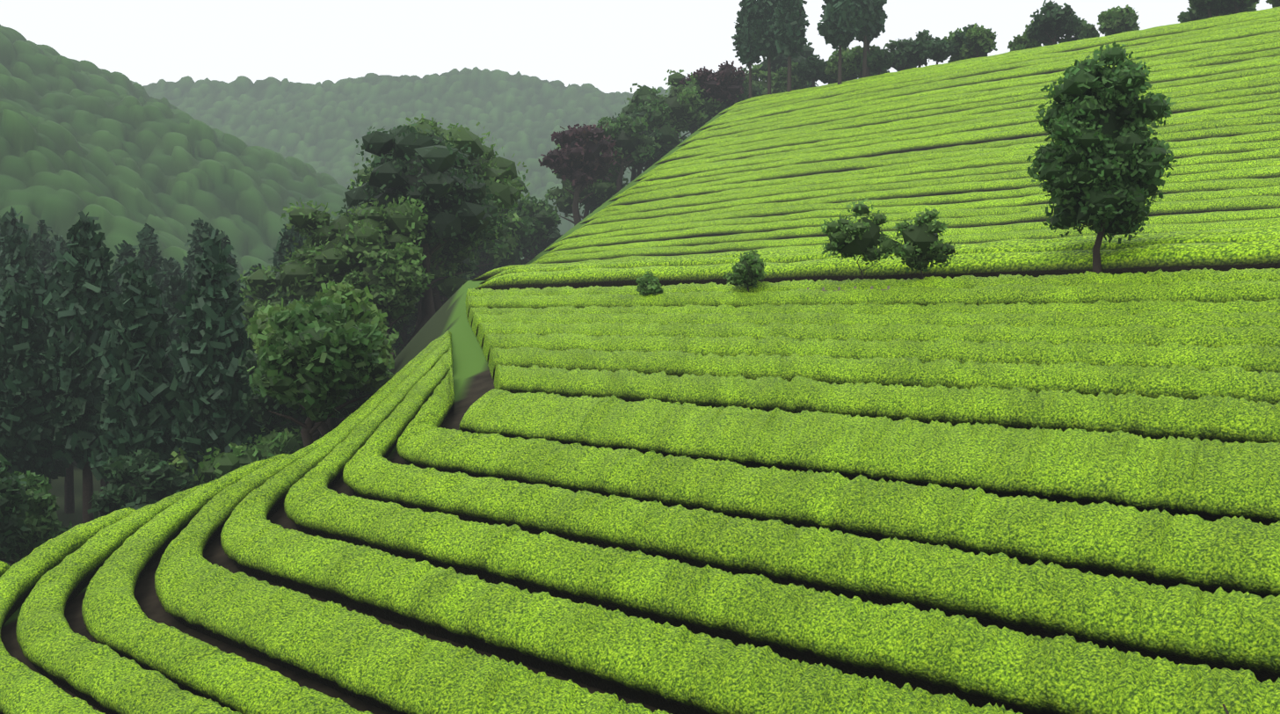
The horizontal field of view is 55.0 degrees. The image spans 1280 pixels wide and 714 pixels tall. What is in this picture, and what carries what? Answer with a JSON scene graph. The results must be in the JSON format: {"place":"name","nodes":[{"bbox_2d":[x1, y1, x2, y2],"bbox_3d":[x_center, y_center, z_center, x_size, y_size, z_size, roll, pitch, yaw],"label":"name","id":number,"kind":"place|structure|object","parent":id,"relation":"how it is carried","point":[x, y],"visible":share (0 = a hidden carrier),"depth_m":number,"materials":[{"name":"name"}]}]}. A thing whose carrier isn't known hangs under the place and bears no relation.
{"place":"outdoors","nodes":[
{"label":"outdoors","id":0,"kind":"place"},
{"bbox_2d":[0,24,690,287],"bbox_3d":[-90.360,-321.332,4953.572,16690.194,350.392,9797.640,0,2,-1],"label":"hills","id":1,"kind":"structure","parent":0,"point":[241,161],"depth_m":386.92,"materials":[{"name":"green plant"}]},
{"bbox_2d":[0,106,730,713],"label":"ground","id":2,"kind":"structure","parent":0,"point":[473,379],"depth_m":44.76,"materials":[{"name":"soil"}]},
{"bbox_2d":[0,206,350,523],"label":"conifer trees","id":3,"kind":"object","parent":2,"relation":"on","point":[98,367],"depth_m":75.11,"materials":[{"name":"green plant"}]},
{"bbox_2d":[0,267,1279,713],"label":"tea rows","id":4,"kind":"object","parent":2,"relation":"on","point":[1009,494],"visible":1,"depth_m":29.13,"materials":[{"name":"green plant"}]},
{"bbox_2d":[0,0,1279,564],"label":"forest","id":5,"kind":"object","parent":2,"relation":"on","point":[329,301],"depth_m":95.47,"materials":[{"name":"green plant"}]},
{"bbox_2d":[635,197,958,296],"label":"bushes","id":6,"kind":"object","parent":2,"relation":"on","point":[862,236],"depth_m":47.08,"materials":[{"name":"green plant"}]},
{"bbox_2d":[731,0,887,98],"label":"trees","id":7,"kind":"object","parent":2,"relation":"on","point":[772,29],"depth_m":188.94,"materials":[{"name":"green plant"}]},
{"bbox_2d":[807,285,889,290],"bbox_3d":[7.859,-2.142,46.656,0.113,1.050,3.863,-2,3,-44],"label":"tea hedge row","id":8,"kind":"object","parent":2,"relation":"on","point":[871,287],"visible":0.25,"depth_m":46.73,"materials":[{"name":"plant"}]},
{"bbox_2d":[472,6,1279,290],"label":"tea rows","id":9,"kind":"object","parent":2,"relation":"on","point":[774,180],"visible":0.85,"depth_m":129.41,"materials":[{"name":"green plant"}]},
{"bbox_2d":[1026,41,1177,274],"bbox_3d":[16.079,-6.888,42.987,5.072,8.281,4.982,0,2,-1],"label":"lone tree","id":10,"kind":"object","parent":2,"relation":"on","point":[1107,162],"depth_m":41.71,"materials":[{"name":"green plant"}]},
{"bbox_2d":[1221,703,1229,713],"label":"tea bush","id":11,"kind":"object","parent":2,"relation":"on","point":[1225,709],"visible":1,"depth_m":3.34,"materials":[{"name":"green plant"}]},
{"bbox_2d":[0,0,1272,93],"label":"sky","id":12,"kind":"structure","parent":0,"point":[611,46],"materials":[{"name":"white"}]}
]}

